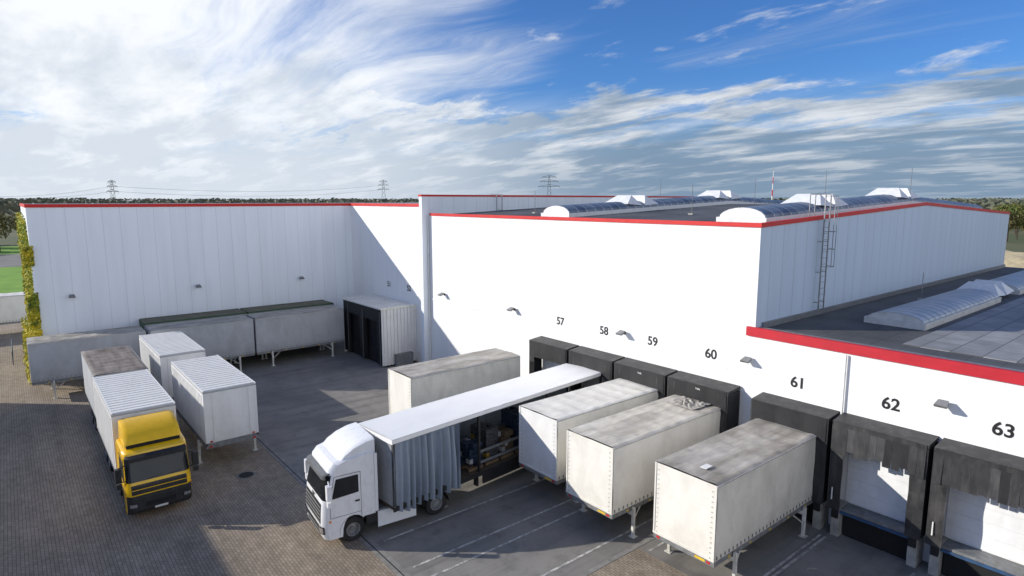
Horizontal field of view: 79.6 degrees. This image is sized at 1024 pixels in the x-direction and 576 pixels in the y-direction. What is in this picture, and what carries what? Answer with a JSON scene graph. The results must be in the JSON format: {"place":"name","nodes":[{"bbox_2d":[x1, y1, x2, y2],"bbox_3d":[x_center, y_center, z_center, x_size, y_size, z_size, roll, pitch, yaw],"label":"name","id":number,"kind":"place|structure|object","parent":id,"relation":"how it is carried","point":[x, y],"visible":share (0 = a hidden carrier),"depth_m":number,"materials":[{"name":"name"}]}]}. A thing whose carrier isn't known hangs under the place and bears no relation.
{"place":"outdoors","nodes":[
{"label":"outdoors","id":0,"kind":"place"},
{"bbox_2d":[0,254,21,267],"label":"road","id":1,"kind":"structure","parent":0,"point":[10,260],"depth_m":136.01,"materials":[{"name":"grey asphalt"}]},
{"bbox_2d":[0,246,23,292],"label":"lawn","id":2,"kind":"structure","parent":0,"point":[11,278],"depth_m":107.50,"materials":[{"name":"green plant"}]},
{"bbox_2d":[0,212,16,251],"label":"tree","id":3,"kind":"object","parent":2,"relation":"on","point":[3,222],"visible":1,"depth_m":158.02,"materials":[{"name":"green plant"}]},
{"bbox_2d":[7,214,20,230],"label":"tree","id":4,"kind":"object","parent":2,"relation":"on","point":[15,219],"visible":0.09,"depth_m":173.18,"materials":[{"name":"green plant"}]},
{"bbox_2d":[0,323,396,575],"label":"paved yard","id":5,"kind":"structure","parent":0,"point":[62,512],"depth_m":26.14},
{"bbox_2d":[11,339,13,364],"bbox_3d":[-42.267,5.351,51.970,0.058,1.124,6.058,-7,10,-39],"label":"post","id":6,"kind":"object","parent":5,"relation":"on","point":[12,351],"visible":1,"depth_m":50.62,"materials":[{"name":"grey metal"}]},
{"bbox_2d":[0,292,27,324],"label":"swap body","id":7,"kind":"object","parent":5,"relation":"on","point":[12,308],"visible":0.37,"depth_m":60.90,"materials":[{"name":"paint"}]},
{"bbox_2d":[26,325,145,398],"bbox_3d":[-29.883,5.139,43.513,6.780,3.933,2.960,-7,10,-39],"label":"swap body","id":8,"kind":"object","parent":5,"relation":"on","point":[52,359],"visible":0.76,"depth_m":41.76,"materials":[{"name":"paint"}]},
{"bbox_2d":[81,345,147,430],"bbox_3d":[-23.173,6.159,36.016,2.567,4.026,7.790,-7,10,-39],"label":"drawbar trailer","id":9,"kind":"object","parent":5,"relation":"on","point":[109,361],"visible":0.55,"depth_m":35.64,"materials":[{"name":"grey paint"}]},
{"bbox_2d":[92,369,198,514],"bbox_3d":[-17.902,7.095,29.485,3.060,4.017,9.937,-7,10,-39],"label":"truck","id":10,"kind":"object","parent":5,"relation":"on","point":[144,444],"visible":1,"depth_m":26.45,"materials":[{"name":"yellow paint"}]},
{"bbox_2d":[139,330,205,399],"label":"swap body","id":11,"kind":"object","parent":5,"relation":"on","point":[159,352],"visible":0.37,"depth_m":38.45,"materials":[{"name":"paint"}]},
{"bbox_2d":[171,355,258,464],"bbox_3d":[-16.340,6.508,33.613,2.960,4.020,7.364,-7,10,-39],"label":"swap body","id":12,"kind":"object","parent":5,"relation":"on","point":[215,398],"visible":0.97,"depth_m":31.21,"materials":[{"name":"paint"}]},
{"bbox_2d":[237,471,255,478],"bbox_3d":[-12.888,9.066,29.798,0.840,0.016,0.840,-7,10,-39],"label":"manhole cover","id":13,"kind":"object","parent":5,"relation":"on","point":[246,474],"visible":1,"depth_m":29.73,"materials":[{"name":"grey metal"}]},
{"bbox_2d":[226,342,653,575],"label":"asphalt yard","id":14,"kind":"structure","parent":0,"point":[309,399],"depth_m":26.74,"materials":[{"name":"grey asphalt"}]},
{"bbox_2d":[139,308,246,363],"bbox_3d":[-25.349,4.210,49.348,7.380,4.125,2.760,-7,10,-39],"label":"swap body","id":15,"kind":"object","parent":14,"relation":"on","point":[143,322],"visible":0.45,"depth_m":48.65,"materials":[{"name":"paint"}]},
{"bbox_2d":[144,315,254,371],"bbox_3d":[-23.825,4.564,47.199,7.080,4.030,2.960,-7,10,-39],"label":"swap body","id":16,"kind":"object","parent":14,"relation":"on","point":[228,337],"visible":0.67,"depth_m":46.96,"materials":[{"name":"paint"}]},
{"bbox_2d":[240,300,333,358],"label":"swap body","id":17,"kind":"object","parent":14,"relation":"on","point":[280,307],"visible":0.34,"depth_m":53.27,"materials":[{"name":"paint"}]},
{"bbox_2d":[245,305,344,365],"bbox_3d":[-18.138,3.909,51.808,7.380,4.025,2.960,-7,10,-39],"label":"swap body","id":18,"kind":"object","parent":14,"relation":"on","point":[284,330],"visible":0.94,"depth_m":50.65,"materials":[{"name":"paint"}]},
{"bbox_2d":[304,422,448,540],"bbox_3d":[-5.359,7.652,25.721,6.038,3.977,3.120,-5,10,-33],"label":"truck","id":19,"kind":"object","parent":14,"relation":"on","point":[340,470],"visible":0.74,"depth_m":23.95,"materials":[{"name":"white paint"}]},
{"bbox_2d":[394,351,413,366],"bbox_3d":[-8.710,5.741,49.604,1.540,0.980,0.420,-7,10,-39],"label":"utility cabinet","id":20,"kind":"object","parent":14,"relation":"on","point":[404,358],"visible":0.93,"depth_m":49.42,"materials":[{"name":"grey metal"}]},
{"bbox_2d":[388,348,519,413],"bbox_3d":[-3.197,6.196,35.769,7.530,4.027,2.960,-7,10,-39],"label":"swap body","id":21,"kind":"object","parent":14,"relation":"on","point":[416,384],"visible":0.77,"depth_m":34.24,"materials":[{"name":"paint"}]},
{"bbox_2d":[256,436,654,575],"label":"drain gutter","id":22,"kind":"object","parent":14,"relation":"on","point":[383,556],"visible":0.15,"depth_m":23.70,"materials":[{"name":"concrete"}]},
{"bbox_2d":[358,363,601,512],"bbox_3d":[-0.703,7.070,29.633,2.774,4.025,13.520,8,11,44],"label":"semi trailer","id":23,"kind":"object","parent":14,"relation":"on","point":[417,449],"visible":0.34,"depth_m":26.12,"materials":[{"name":"white fabric"}]},
{"bbox_2d":[460,435,482,471],"bbox_3d":[-2.002,7.517,27.952,1.160,1.220,0.800,8,11,44],"label":"loaded pallet","id":24,"kind":"object","parent":23,"relation":"on","point":[468,453],"visible":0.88,"depth_m":27.57,"materials":[{"name":"blue plastic"}]},
{"bbox_2d":[470,422,498,464],"bbox_3d":[-1.296,7.199,28.622,1.160,1.660,0.800,8,11,44],"label":"loaded pallet","id":25,"kind":"object","parent":23,"relation":"on","point":[488,434],"visible":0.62,"depth_m":28.24,"materials":[{"name":"brown cardboard"}]},
{"bbox_2d":[498,425,513,458],"bbox_3d":[-0.589,7.317,29.353,1.160,1.220,0.800,8,11,44],"label":"loaded pallet","id":26,"kind":"object","parent":23,"relation":"on","point":[505,433],"visible":0.48,"depth_m":28.94,"materials":[{"name":"brown cardboard"}]},
{"bbox_2d":[501,406,518,452],"bbox_3d":[0.117,6.891,30.007,1.160,1.880,0.800,8,11,44],"label":"loaded pallet","id":27,"kind":"object","parent":23,"relation":"on","point":[510,417],"visible":0.52,"depth_m":29.60,"materials":[{"name":"plastic"}]},
{"bbox_2d":[519,378,657,502],"bbox_3d":[3.956,7.085,29.540,7.380,4.028,2.960,-7,10,-39],"label":"swap body","id":28,"kind":"object","parent":14,"relation":"on","point":[545,424],"visible":0.7,"depth_m":27.64,"materials":[{"name":"paint"}]},
{"bbox_2d":[566,395,720,538],"bbox_3d":[5.870,7.408,26.666,7.380,4.199,2.960,-7,10,-39],"label":"swap body","id":29,"kind":"object","parent":14,"relation":"on","point":[615,457],"visible":0.92,"depth_m":24.76,"materials":[{"name":"paint"}]},
{"bbox_2d":[383,479,915,575],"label":"bay lines","id":30,"kind":"object","parent":14,"relation":"on","point":[776,566],"visible":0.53,"depth_m":23.84,"materials":[{"name":"paint"}]},
{"bbox_2d":[0,209,1023,251],"bbox_3d":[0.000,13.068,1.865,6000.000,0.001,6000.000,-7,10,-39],"label":"ground","id":31,"kind":"structure","parent":0,"point":[1013,244],"depth_m":203.99,"materials":[{"name":"green plant"}]},
{"bbox_2d":[108,180,118,202],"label":"power pylon","id":32,"kind":"object","parent":31,"relation":"on","point":[115,191],"visible":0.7,"depth_m":428.04,"materials":[{"name":"grey metal"}]},
{"bbox_2d":[8,185,379,196],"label":"power line","id":33,"kind":"object","parent":32,"relation":"hanging from","point":[195,190],"visible":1,"depth_m":493.03,"materials":[{"name":"grey metal"}]},
{"bbox_2d":[50,189,382,197],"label":"power line","id":34,"kind":"object","parent":32,"relation":"hanging from","point":[205,195],"visible":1,"depth_m":471.99,"materials":[{"name":"grey metal"}]},
{"bbox_2d":[19,194,694,383],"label":"warehouse wing","id":35,"kind":"structure","parent":31,"relation":"on","point":[101,266],"depth_m":50.03,"materials":[{"name":"white metal"}]},
{"bbox_2d":[15,212,42,384],"bbox_3d":[-38.661,0.216,48.800,1.317,12.320,16.448,-7,10,-39],"label":"ivy","id":36,"kind":"object","parent":35,"relation":"attached to","point":[33,327],"visible":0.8,"depth_m":43.79,"materials":[{"name":"green plant"}]},
{"bbox_2d":[379,180,388,199],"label":"power pylon","id":37,"kind":"object","parent":31,"relation":"on","point":[384,187],"visible":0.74,"depth_m":636.74,"materials":[{"name":"grey metal"}]},
{"bbox_2d":[0,197,1023,215],"bbox_3d":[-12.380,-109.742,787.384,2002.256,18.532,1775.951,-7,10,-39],"label":"distant forest","id":38,"kind":"object","parent":31,"relation":"on","point":[13,205],"visible":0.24,"depth_m":510.36,"materials":[{"name":"green plant"}]},
{"bbox_2d":[538,175,559,192],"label":"power pylon","id":39,"kind":"object","parent":31,"relation":"on","point":[550,186],"visible":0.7,"depth_m":596.79,"materials":[{"name":"grey metal"}]},
{"bbox_2d":[428,168,1009,433],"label":"warehouse hall","id":40,"kind":"structure","parent":31,"relation":"on","point":[666,297],"depth_m":34.18,"materials":[{"name":"white paint"}]},
{"bbox_2d":[743,264,1023,575],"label":"warehouse annex","id":41,"kind":"object","parent":31,"relation":"on","point":[905,406],"visible":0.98,"depth_m":23.38,"materials":[{"name":"grey paint"}]},
{"bbox_2d":[992,203,1018,210],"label":"tree","id":42,"kind":"object","parent":31,"relation":"on","point":[1000,207],"visible":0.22,"depth_m":258.06,"materials":[{"name":"green plant"}]},
{"bbox_2d":[998,204,1023,241],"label":"tree","id":43,"kind":"object","parent":31,"relation":"on","point":[1010,209],"visible":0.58,"depth_m":195.90,"materials":[{"name":"green plant"}]},
{"bbox_2d":[1003,210,1018,229],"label":"tree","id":44,"kind":"object","parent":31,"relation":"on","point":[1011,223],"visible":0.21,"depth_m":193.49,"materials":[{"name":"green plant"}]},
{"bbox_2d":[1015,215,1023,239],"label":"tree","id":45,"kind":"object","parent":31,"relation":"on","point":[1022,229],"visible":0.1,"depth_m":207.34,"materials":[{"name":"green plant"}]},
{"bbox_2d":[0,0,1023,203],"label":"sky","id":46,"kind":"structure","parent":0,"point":[220,99],"materials":[{"name":"blue"}]},
{"bbox_2d":[588,548,687,575],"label":"paved yard","id":47,"kind":"structure","parent":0,"point":[637,562],"depth_m":22.30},
{"bbox_2d":[639,516,943,575],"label":"asphalt yard","id":48,"kind":"structure","parent":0,"point":[833,555],"depth_m":22.86,"materials":[{"name":"grey asphalt"}]},
{"bbox_2d":[653,418,816,575],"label":"swap body","id":49,"kind":"object","parent":48,"relation":"on","point":[750,482],"visible":0.97,"depth_m":21.86,"materials":[{"name":"paint"}]},
{"bbox_2d":[1004,250,1023,267],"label":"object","id":50,"kind":"object","parent":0,"point":[1014,259],"visible":0.13,"depth_m":124.81,"materials":[{"name":"beige"}]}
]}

